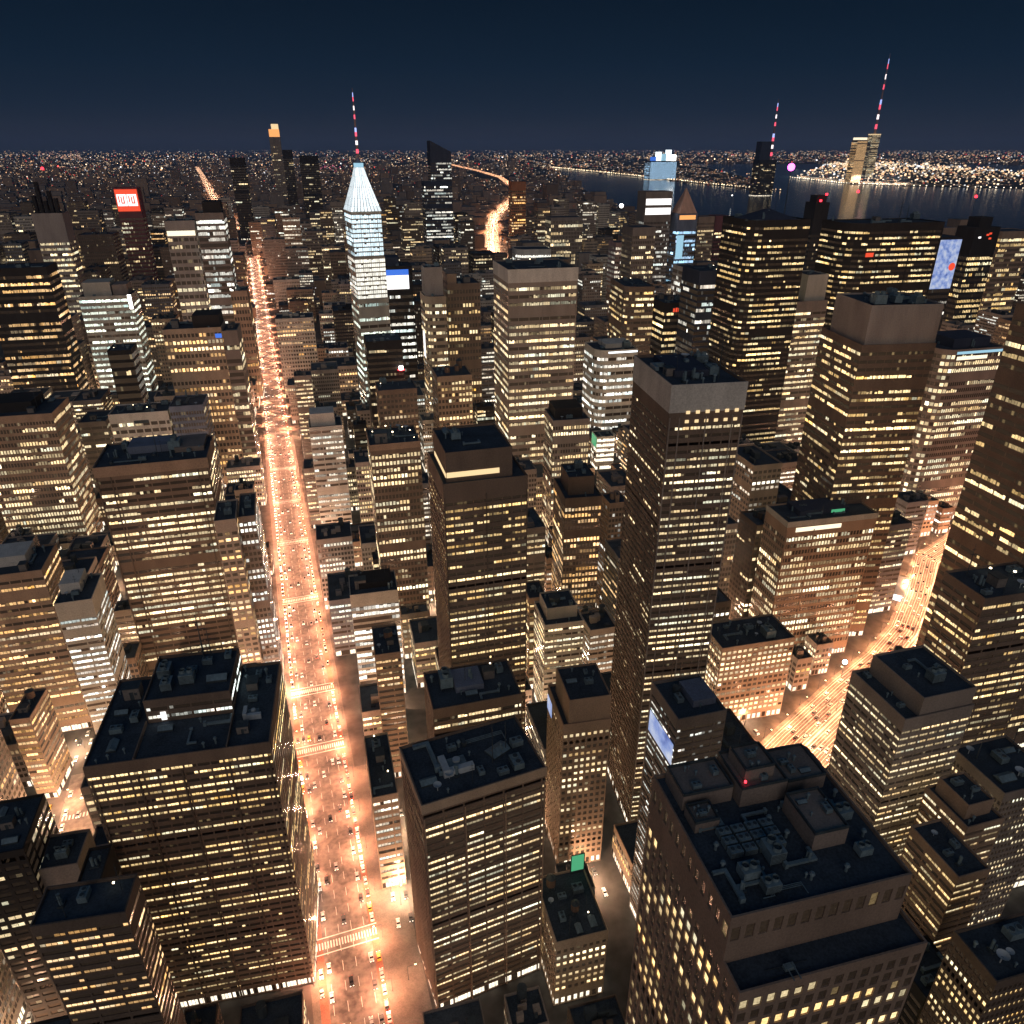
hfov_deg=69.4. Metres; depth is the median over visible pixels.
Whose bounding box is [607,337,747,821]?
skyscraper
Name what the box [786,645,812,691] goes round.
city block
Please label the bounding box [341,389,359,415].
city block
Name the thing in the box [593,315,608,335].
tower
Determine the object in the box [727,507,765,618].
tower
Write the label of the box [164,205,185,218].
tower
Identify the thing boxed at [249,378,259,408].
city block
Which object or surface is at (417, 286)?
tower
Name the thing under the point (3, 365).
city block
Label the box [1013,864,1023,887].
city block
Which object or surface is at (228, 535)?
apartment tower
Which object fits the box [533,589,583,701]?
stepped tower
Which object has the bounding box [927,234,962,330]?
screen tower
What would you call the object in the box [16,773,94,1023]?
side street
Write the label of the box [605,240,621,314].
block
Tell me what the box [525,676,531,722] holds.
city block
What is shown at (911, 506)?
city block
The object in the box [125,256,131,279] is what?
tower
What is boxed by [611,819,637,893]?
city block
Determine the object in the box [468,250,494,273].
tower
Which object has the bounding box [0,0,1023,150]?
sky
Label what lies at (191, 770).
office block
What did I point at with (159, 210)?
tower
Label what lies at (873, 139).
spire tower
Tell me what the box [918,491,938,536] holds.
city block
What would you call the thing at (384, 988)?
car
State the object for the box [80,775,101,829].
city block
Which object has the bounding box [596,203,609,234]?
tower
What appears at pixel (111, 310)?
office tower
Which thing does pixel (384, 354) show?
dark tower
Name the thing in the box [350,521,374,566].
city block
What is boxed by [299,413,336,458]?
city block
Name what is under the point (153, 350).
tower
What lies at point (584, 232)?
tower
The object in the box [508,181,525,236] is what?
block
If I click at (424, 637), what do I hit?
city block
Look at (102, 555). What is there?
city block
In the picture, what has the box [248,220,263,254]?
tower
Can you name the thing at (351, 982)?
car
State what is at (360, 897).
car
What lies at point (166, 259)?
tower
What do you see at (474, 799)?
office block
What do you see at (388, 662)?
avenue block
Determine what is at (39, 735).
slab block
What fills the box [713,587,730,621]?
city block
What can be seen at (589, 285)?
tower
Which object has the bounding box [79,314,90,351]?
city block
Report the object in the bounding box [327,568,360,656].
building
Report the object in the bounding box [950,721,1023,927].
office block
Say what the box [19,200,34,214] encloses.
tower
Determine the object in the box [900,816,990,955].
block
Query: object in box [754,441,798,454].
city block
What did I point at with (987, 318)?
tower
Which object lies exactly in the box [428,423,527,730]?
office tower
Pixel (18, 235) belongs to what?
tower
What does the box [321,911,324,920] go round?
car
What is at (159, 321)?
tower
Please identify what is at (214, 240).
office tower
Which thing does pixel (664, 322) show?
dark tower
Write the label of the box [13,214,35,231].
tower
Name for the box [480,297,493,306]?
city block
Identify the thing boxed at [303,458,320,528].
city block
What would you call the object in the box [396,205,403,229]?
tower
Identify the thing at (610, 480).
city block
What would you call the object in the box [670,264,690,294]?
glass block
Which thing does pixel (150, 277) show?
city block
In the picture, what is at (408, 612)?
city block
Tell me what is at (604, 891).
car
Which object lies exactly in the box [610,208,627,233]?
tower
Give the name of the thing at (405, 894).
car
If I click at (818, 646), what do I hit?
city block
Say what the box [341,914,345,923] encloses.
car
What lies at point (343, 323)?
tower
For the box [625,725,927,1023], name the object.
office block
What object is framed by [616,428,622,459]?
city block
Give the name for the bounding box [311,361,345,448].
tower
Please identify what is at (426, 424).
city block
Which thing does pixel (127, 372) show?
dark tower
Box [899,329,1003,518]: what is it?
office tower
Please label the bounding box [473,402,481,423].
city block
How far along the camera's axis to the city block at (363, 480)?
653.22 m
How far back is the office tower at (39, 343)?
932.16 m
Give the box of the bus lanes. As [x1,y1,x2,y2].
[257,334,393,1023]
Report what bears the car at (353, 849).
on the avenue at (337, 978)
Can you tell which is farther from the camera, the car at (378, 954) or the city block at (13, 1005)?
the car at (378, 954)
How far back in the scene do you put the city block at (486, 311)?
1360.91 m
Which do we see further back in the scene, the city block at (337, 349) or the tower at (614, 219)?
the tower at (614, 219)
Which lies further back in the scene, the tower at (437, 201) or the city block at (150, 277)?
the tower at (437, 201)
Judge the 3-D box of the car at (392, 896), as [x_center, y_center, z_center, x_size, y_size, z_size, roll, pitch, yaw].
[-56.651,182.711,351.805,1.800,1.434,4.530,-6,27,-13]
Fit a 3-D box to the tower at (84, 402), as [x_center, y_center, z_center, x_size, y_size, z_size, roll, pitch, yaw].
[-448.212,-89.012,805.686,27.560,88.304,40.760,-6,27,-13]
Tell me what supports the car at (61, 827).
on the side street
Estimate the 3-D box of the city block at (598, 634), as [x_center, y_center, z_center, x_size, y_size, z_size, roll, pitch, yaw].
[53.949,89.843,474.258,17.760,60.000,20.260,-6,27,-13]
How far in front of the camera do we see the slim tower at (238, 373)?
742.73 m
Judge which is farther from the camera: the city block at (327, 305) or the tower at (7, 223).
the tower at (7, 223)
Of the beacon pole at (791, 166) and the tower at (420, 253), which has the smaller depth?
the tower at (420, 253)
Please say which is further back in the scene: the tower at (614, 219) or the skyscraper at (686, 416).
the tower at (614, 219)
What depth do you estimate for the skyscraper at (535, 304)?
664.13 m
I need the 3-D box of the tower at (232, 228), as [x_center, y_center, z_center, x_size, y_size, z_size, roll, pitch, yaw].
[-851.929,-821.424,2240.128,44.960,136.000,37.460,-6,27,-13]
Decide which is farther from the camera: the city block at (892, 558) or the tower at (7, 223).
the tower at (7, 223)
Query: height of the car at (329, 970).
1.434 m
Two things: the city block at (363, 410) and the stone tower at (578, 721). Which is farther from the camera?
the city block at (363, 410)
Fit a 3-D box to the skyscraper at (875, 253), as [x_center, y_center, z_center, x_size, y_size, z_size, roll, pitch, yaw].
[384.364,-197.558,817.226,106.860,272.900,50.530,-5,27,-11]
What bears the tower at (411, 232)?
on the ground
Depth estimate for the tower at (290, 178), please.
3856.81 m
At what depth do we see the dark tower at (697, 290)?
919.67 m
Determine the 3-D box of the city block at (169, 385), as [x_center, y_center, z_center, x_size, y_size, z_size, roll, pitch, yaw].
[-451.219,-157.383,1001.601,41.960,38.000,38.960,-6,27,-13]
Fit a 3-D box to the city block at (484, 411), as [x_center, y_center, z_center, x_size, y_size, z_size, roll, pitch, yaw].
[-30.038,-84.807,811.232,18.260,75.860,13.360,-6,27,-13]
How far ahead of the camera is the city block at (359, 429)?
731.55 m
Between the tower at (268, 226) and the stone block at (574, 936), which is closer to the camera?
the stone block at (574, 936)
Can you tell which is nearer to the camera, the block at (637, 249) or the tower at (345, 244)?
the block at (637, 249)
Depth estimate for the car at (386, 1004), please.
306.64 m
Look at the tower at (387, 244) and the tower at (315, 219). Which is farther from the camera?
the tower at (315, 219)
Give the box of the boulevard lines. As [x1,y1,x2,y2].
[763,538,946,767]
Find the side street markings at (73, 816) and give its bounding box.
[61,811,87,820]
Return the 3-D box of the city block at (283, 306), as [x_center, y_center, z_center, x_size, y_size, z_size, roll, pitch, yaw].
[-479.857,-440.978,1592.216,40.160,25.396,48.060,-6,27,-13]
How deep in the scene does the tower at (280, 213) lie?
2134.04 m
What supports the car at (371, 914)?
on the bus lanes
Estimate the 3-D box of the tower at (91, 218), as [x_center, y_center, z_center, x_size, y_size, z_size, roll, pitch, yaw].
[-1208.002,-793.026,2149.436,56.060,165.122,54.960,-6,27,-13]
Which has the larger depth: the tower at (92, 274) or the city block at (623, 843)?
the tower at (92, 274)
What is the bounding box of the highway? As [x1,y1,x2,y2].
[451,165,507,251]
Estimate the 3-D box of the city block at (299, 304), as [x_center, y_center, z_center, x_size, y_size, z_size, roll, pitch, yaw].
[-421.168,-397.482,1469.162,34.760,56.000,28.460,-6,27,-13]
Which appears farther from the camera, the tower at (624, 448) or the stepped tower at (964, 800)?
the tower at (624, 448)
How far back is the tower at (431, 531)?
547.37 m
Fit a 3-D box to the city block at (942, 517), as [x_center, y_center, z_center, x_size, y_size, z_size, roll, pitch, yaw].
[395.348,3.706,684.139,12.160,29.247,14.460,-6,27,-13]
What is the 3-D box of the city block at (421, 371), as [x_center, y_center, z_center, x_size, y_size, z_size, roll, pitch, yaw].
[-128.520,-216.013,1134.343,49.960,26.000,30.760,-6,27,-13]
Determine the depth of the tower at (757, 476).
529.32 m
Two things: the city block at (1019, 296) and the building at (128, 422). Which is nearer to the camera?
the building at (128, 422)
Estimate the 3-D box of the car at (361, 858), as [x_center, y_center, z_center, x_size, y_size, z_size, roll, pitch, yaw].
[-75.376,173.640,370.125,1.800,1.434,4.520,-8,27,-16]
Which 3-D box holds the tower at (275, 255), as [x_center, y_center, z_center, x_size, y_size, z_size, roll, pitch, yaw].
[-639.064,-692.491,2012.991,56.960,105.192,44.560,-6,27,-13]
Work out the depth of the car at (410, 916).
341.77 m
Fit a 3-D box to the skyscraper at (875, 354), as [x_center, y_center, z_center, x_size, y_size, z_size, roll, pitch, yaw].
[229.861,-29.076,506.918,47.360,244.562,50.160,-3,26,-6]
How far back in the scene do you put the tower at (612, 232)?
2441.84 m
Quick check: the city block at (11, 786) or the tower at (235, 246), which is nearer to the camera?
the city block at (11, 786)
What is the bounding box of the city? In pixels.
[0,155,1023,317]
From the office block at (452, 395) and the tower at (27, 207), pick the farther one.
the tower at (27, 207)
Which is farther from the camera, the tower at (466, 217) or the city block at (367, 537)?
the tower at (466, 217)
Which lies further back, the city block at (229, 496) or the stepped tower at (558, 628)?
the city block at (229, 496)
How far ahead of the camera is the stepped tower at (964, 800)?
272.45 m
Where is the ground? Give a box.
[0,150,1023,1023]
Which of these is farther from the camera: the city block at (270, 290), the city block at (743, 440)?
the city block at (270, 290)
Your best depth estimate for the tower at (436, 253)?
1849.34 m
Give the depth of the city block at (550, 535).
608.94 m
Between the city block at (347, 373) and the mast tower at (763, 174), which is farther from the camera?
the mast tower at (763, 174)
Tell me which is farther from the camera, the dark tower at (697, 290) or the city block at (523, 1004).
the dark tower at (697, 290)
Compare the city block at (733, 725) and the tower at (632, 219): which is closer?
the city block at (733, 725)
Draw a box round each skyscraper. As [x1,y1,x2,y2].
[493,257,577,463]
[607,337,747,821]
[707,193,810,442]
[790,287,943,636]
[814,203,944,326]
[916,302,1023,747]
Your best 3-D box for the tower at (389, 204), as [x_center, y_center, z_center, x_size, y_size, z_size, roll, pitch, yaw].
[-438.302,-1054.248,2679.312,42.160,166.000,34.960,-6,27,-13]
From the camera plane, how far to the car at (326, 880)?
358.95 m
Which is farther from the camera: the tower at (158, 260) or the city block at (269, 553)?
the tower at (158, 260)
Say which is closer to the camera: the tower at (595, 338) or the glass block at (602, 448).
the glass block at (602, 448)
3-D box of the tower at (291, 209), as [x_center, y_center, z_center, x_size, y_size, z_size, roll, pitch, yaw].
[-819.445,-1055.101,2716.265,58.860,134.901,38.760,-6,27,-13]
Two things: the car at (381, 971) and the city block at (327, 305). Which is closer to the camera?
the car at (381, 971)
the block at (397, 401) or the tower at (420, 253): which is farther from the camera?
the tower at (420, 253)
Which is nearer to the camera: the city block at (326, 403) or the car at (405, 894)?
the car at (405, 894)
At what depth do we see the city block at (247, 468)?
722.92 m
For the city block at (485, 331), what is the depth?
1254.72 m
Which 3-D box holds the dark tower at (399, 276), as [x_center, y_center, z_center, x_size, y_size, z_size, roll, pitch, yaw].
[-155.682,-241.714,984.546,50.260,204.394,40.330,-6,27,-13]
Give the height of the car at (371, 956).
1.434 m
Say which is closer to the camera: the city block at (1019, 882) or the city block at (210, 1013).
the city block at (210, 1013)
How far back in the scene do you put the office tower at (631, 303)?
920.59 m
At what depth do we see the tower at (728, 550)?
501.34 m
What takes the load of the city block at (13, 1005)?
on the ground
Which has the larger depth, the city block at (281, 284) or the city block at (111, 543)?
the city block at (281, 284)
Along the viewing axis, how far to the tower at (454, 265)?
1505.01 m
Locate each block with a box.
[0,357,7,369]
[0,369,13,393]
[0,384,103,535]
[0,510,8,543]
[0,540,92,731]
[0,689,8,713]
[0,712,32,787]
[0,730,26,800]
[0,793,67,1021]
[0,950,26,1023]
[2,534,39,544]
[4,524,33,539]
[9,683,73,798]
[10,386,52,397]
[26,531,61,549]
[29,864,186,1023]
[30,1015,71,1023]
[37,828,95,888]
[48,388,99,423]
[54,567,131,733]
[57,531,79,549]
[58,546,120,609]
[61,554,100,573]
[68,533,116,572]
[76,424,94,487]
[77,844,121,881]
[78,403,114,492]
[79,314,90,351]
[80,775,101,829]
[82,615,318,1008]
[89,351,100,388]
[92,531,118,565]
[93,824,140,846]
[95,491,107,525]
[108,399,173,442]
[110,391,118,405]
[113,599,138,642]
[122,641,149,677]
[130,274,153,280]
[148,387,173,401]
[158,382,173,389]
[169,388,225,494]
[184,1002,223,1023]
[224,494,234,499]
[225,478,259,513]
[226,455,266,505]
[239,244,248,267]
[239,991,308,1023]
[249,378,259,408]
[249,381,256,416]
[260,514,271,584]
[266,282,274,297]
[266,541,273,574]
[273,276,299,308]
[278,301,288,312]
[286,286,315,321]
[287,378,299,423]
[289,296,308,312]
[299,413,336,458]
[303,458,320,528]
[309,406,351,523]
[314,297,320,314]
[315,401,337,415]
[316,341,327,360]
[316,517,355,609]
[319,309,333,341]
[321,289,336,308]
[323,323,335,342]
[323,356,358,392]
[324,301,345,309]
[326,348,352,357]
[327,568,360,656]
[328,342,348,357]
[331,278,345,301]
[337,274,349,280]
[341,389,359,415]
[345,398,360,437]
[346,457,358,510]
[348,448,355,458]
[348,559,405,692]
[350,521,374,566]
[353,416,367,449]
[353,447,373,522]
[356,402,371,427]
[358,524,376,570]
[359,682,381,735]
[364,732,405,889]
[372,549,378,569]
[372,623,407,777]
[375,377,420,450]
[389,239,401,250]
[395,249,409,261]
[399,602,428,658]
[399,711,546,1007]
[409,616,437,687]
[413,379,425,412]
[416,385,424,459]
[418,361,424,378]
[419,413,433,471]
[422,472,431,543]
[422,997,484,1023]
[423,658,521,738]
[426,544,433,594]
[431,358,472,427]
[435,647,438,669]
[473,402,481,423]
[475,270,493,294]
[475,401,493,423]
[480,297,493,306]
[480,306,493,321]
[481,322,490,342]
[494,252,506,259]
[504,982,548,1023]
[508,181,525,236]
[508,236,521,247]
[514,234,530,239]
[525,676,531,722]
[526,228,533,237]
[526,580,544,688]
[526,700,546,765]
[531,461,542,519]
[534,207,549,245]
[541,852,607,1005]
[542,399,589,542]
[544,542,551,591]
[545,215,582,265]
[548,526,552,545]
[555,861,594,894]
[567,994,624,1023]
[573,382,582,394]
[573,394,581,405]
[574,332,590,380]
[576,315,593,336]
[577,301,607,319]
[579,605,598,611]
[580,604,614,672]
[588,426,601,457]
[588,463,594,474]
[590,430,614,469]
[596,469,625,494]
[601,539,620,621]
[601,671,610,690]
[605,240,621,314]
[610,463,619,469]
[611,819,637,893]
[612,423,622,448]
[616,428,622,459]
[620,225,655,283]
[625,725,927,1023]
[651,281,665,294]
[663,281,670,294]
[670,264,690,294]
[693,215,714,260]
[705,611,794,720]
[710,214,728,260]
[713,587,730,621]
[720,708,754,750]
[739,434,753,444]
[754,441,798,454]
[764,448,797,490]
[776,483,791,503]
[785,441,800,452]
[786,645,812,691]
[804,632,833,674]
[868,510,912,613]
[894,491,928,554]
[894,645,902,649]
[897,935,943,1023]
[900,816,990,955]
[917,912,1023,1023]
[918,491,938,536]
[923,546,1023,744]
[931,501,953,533]
[940,320,973,330]
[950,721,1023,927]
[1012,273,1023,307]
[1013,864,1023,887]
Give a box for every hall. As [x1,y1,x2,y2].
[512,246,550,259]
[644,150,676,179]
[893,576,909,601]
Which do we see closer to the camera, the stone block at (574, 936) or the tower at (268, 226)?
the stone block at (574, 936)
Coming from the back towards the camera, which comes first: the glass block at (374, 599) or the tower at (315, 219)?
the tower at (315, 219)
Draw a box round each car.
[25,1011,31,1023]
[59,823,64,830]
[63,809,68,815]
[319,968,323,979]
[319,987,324,998]
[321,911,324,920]
[324,876,328,884]
[326,962,331,973]
[329,991,334,1002]
[334,862,337,870]
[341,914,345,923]
[349,975,353,986]
[351,846,355,853]
[355,871,359,880]
[359,855,363,863]
[359,893,362,901]
[365,888,369,897]
[367,902,371,911]
[369,912,374,921]
[369,951,373,961]
[369,1016,373,1023]
[372,978,377,989]
[376,951,381,960]
[379,967,384,978]
[379,1012,384,1023]
[382,984,386,995]
[384,999,389,1010]
[386,1011,391,1022]
[390,892,394,900]
[396,918,400,927]
[403,890,407,899]
[408,912,412,921]
[591,866,597,875]
[601,887,607,896]
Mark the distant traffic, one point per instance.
(302, 509)
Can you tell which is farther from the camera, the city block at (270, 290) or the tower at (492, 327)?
the city block at (270, 290)
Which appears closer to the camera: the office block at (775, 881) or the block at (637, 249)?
the office block at (775, 881)
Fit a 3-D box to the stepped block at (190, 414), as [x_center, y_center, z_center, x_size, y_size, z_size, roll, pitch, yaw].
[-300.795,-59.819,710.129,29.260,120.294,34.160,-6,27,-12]
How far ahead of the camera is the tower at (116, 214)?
2358.22 m
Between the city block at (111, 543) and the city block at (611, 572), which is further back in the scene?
the city block at (111, 543)
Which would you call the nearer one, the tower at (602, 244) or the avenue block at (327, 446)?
the avenue block at (327, 446)
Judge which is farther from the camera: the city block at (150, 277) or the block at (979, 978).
the city block at (150, 277)
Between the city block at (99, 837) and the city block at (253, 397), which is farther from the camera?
the city block at (253, 397)
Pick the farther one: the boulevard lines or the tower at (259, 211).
the tower at (259, 211)
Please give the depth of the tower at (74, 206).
2438.95 m
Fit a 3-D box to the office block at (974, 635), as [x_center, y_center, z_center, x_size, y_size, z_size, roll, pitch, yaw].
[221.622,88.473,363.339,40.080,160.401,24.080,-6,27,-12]
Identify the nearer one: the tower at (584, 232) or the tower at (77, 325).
the tower at (77, 325)
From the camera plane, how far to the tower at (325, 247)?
1846.43 m
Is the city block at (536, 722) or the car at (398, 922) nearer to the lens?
the car at (398, 922)
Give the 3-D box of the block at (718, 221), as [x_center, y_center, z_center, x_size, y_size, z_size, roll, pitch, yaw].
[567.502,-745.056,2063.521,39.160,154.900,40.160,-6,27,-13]
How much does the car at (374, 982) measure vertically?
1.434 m
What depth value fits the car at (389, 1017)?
302.40 m
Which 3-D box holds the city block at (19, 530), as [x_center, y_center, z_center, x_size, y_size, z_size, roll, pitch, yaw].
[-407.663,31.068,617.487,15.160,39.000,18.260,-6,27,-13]
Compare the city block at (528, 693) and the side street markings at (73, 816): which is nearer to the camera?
the side street markings at (73, 816)
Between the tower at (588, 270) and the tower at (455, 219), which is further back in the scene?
the tower at (455, 219)
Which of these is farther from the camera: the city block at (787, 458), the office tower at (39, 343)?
the office tower at (39, 343)
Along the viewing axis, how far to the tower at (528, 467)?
596.99 m
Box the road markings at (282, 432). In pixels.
[257,322,379,1023]
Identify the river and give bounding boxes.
[556,164,1023,228]
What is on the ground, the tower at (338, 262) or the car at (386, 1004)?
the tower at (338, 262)
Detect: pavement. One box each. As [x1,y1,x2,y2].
[248,254,321,1023]
[258,255,401,1023]
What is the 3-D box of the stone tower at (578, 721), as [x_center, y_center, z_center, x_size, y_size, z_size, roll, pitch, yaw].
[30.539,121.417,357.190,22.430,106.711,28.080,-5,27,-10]
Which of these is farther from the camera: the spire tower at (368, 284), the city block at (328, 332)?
the city block at (328, 332)
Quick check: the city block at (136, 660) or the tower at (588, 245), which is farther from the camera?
the tower at (588, 245)
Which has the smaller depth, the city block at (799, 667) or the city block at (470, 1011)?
the city block at (470, 1011)
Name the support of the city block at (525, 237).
on the ground
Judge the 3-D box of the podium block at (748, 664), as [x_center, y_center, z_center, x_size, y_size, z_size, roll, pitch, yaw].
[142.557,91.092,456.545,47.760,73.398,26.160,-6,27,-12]
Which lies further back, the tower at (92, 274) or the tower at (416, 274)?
the tower at (416, 274)
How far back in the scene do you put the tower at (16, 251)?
1642.33 m
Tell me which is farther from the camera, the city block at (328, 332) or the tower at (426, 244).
the tower at (426, 244)
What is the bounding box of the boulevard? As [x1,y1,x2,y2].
[761,533,948,766]
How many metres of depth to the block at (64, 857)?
274.55 m
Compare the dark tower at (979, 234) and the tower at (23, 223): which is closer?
the dark tower at (979, 234)
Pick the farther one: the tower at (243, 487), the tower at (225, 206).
the tower at (225, 206)
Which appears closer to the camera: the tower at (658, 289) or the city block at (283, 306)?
the tower at (658, 289)
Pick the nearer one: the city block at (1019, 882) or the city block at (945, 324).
the city block at (1019, 882)
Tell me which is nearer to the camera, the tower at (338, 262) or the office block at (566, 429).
the office block at (566, 429)
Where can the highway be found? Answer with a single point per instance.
(492, 238)
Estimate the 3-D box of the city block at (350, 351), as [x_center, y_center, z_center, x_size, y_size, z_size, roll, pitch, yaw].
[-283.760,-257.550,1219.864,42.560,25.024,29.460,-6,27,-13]
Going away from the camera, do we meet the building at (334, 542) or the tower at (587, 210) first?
the building at (334, 542)
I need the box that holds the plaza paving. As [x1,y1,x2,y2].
[355,764,431,1023]
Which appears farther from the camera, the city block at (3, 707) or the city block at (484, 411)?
the city block at (484, 411)
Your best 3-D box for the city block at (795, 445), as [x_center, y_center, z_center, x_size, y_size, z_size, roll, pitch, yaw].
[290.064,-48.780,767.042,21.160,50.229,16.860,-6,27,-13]
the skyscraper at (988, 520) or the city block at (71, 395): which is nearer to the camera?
the skyscraper at (988, 520)
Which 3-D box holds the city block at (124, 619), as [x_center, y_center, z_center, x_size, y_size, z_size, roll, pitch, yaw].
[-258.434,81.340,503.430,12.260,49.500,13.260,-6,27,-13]
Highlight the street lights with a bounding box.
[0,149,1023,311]
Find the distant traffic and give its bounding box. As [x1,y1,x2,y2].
[250,259,945,687]
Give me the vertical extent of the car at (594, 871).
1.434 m
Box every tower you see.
[0,211,17,241]
[0,242,7,263]
[0,259,88,391]
[2,240,30,262]
[3,230,37,242]
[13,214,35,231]
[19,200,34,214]
[31,182,85,315]
[66,200,88,227]
[70,312,84,339]
[72,388,113,421]
[73,226,95,269]
[76,208,106,231]
[77,229,128,281]
[77,339,96,388]
[78,278,158,392]
[84,269,101,279]
[86,263,111,277]
[92,425,238,675]
[103,210,115,230]
[107,342,148,403]
[109,226,127,256]
[112,203,120,226]
[113,187,158,280]
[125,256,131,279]
[129,276,148,320]
[141,280,179,322]
[145,210,153,240]
[145,323,162,380]
[150,228,167,243]
[150,311,179,381]
[151,207,164,213]
[151,213,165,229]
[152,244,164,280]
[154,386,174,401]
[159,244,173,276]
[162,309,242,486]
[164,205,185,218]
[164,208,210,320]
[164,275,182,320]
[195,200,236,322]
[214,493,263,663]
[218,197,233,217]
[222,202,229,217]
[222,322,263,473]
[226,216,239,244]
[229,158,253,239]
[230,238,239,251]
[230,284,264,398]
[232,252,250,296]
[234,481,254,503]
[238,492,283,679]
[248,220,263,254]
[252,205,270,220]
[260,216,276,256]
[263,237,288,278]
[268,124,286,195]
[274,208,288,236]
[275,311,318,397]
[278,205,295,215]
[282,150,298,204]
[282,214,302,246]
[285,245,309,276]
[294,370,314,458]
[299,156,322,217]
[299,269,314,296]
[300,221,311,245]
[305,227,327,279]
[309,210,320,228]
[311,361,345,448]
[319,208,334,243]
[321,243,340,288]
[329,248,346,278]
[330,200,342,242]
[332,303,356,358]
[333,213,344,243]
[335,196,345,213]
[338,279,351,303]
[343,225,348,273]
[344,89,390,403]
[363,332,404,427]
[365,424,429,616]
[381,211,387,240]
[383,196,397,234]
[383,241,392,248]
[384,249,394,254]
[384,254,417,379]
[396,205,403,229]
[400,217,423,250]
[403,201,423,236]
[409,261,426,269]
[410,245,431,263]
[412,269,421,280]
[413,280,421,295]
[414,294,423,363]
[416,243,434,263]
[420,262,448,412]
[421,181,453,244]
[427,141,451,180]
[427,460,435,605]
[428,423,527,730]
[433,243,448,264]
[439,243,468,275]
[442,258,461,276]
[442,269,481,402]
[453,212,467,244]
[458,214,472,220]
[458,219,474,250]
[463,273,481,297]
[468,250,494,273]
[481,342,494,406]
[491,312,493,342]
[515,457,536,510]
[526,215,533,228]
[527,507,545,588]
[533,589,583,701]
[545,662,610,863]
[546,205,563,215]
[551,459,601,609]
[553,197,568,215]
[576,199,596,239]
[576,268,595,314]
[577,272,600,307]
[582,224,587,239]
[582,239,597,253]
[582,259,602,300]
[582,336,637,431]
[589,252,607,302]
[591,335,607,341]
[592,234,612,254]
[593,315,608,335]
[595,490,623,607]
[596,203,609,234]
[598,227,618,239]
[607,275,654,354]
[609,212,620,233]
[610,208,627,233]
[620,424,629,471]
[629,213,635,224]
[629,664,726,921]
[636,190,672,281]
[649,286,679,354]
[654,285,664,294]
[665,188,697,281]
[674,264,716,352]
[718,516,737,594]
[727,444,782,594]
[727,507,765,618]
[748,485,878,653]
[749,99,778,195]
[774,270,828,443]
[803,193,829,269]
[827,645,976,857]
[845,138,867,182]
[861,56,889,176]
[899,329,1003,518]
[913,771,1004,862]
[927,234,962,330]
[939,216,1000,330]
[946,325,967,330]
[974,228,1023,328]
[974,307,1013,338]
[991,317,1011,345]
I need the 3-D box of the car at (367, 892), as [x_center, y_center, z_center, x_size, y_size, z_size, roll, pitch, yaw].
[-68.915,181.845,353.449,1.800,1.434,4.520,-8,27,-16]
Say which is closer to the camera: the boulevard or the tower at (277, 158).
the boulevard
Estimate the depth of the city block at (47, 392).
914.85 m
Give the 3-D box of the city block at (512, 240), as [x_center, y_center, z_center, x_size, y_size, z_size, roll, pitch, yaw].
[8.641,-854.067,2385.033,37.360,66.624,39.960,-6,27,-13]
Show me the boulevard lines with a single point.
(863, 665)
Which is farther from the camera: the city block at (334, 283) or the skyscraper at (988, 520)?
the city block at (334, 283)
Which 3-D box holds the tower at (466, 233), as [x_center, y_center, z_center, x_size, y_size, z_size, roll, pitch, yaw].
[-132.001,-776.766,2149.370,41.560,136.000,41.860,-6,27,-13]
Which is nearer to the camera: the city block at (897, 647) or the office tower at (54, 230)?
the city block at (897, 647)
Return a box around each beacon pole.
[784,163,794,213]
[841,660,847,677]
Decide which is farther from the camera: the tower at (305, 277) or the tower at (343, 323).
the tower at (305, 277)
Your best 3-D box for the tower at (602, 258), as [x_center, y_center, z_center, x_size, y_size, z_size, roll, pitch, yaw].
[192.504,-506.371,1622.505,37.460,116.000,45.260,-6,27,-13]
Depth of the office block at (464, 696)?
324.68 m
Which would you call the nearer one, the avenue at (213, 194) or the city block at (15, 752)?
the city block at (15, 752)
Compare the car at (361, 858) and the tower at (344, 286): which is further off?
the tower at (344, 286)
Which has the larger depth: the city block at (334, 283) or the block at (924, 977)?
the city block at (334, 283)
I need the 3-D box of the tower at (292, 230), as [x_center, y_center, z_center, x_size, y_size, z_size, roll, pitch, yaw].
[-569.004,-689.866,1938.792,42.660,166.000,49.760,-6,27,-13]
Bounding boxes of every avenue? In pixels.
[198,171,239,229]
[249,254,393,1023]
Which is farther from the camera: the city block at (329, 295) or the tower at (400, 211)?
the tower at (400, 211)
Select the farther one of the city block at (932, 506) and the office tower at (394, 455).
the city block at (932, 506)
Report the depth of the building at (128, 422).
674.38 m
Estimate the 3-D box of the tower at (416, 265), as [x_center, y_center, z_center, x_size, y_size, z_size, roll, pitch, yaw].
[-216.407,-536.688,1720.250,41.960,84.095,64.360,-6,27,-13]
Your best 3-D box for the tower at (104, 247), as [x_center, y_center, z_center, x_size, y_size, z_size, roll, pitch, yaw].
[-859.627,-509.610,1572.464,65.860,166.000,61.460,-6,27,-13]
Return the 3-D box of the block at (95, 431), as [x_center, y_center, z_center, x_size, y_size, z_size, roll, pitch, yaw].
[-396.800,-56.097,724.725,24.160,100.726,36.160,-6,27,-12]
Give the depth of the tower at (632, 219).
2629.24 m
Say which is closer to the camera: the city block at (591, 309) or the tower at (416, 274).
the city block at (591, 309)
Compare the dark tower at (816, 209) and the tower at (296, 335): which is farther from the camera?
the dark tower at (816, 209)
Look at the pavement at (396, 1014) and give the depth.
420.24 m
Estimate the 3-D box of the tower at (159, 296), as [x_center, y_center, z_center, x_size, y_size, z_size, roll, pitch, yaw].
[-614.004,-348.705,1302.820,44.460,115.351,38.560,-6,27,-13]

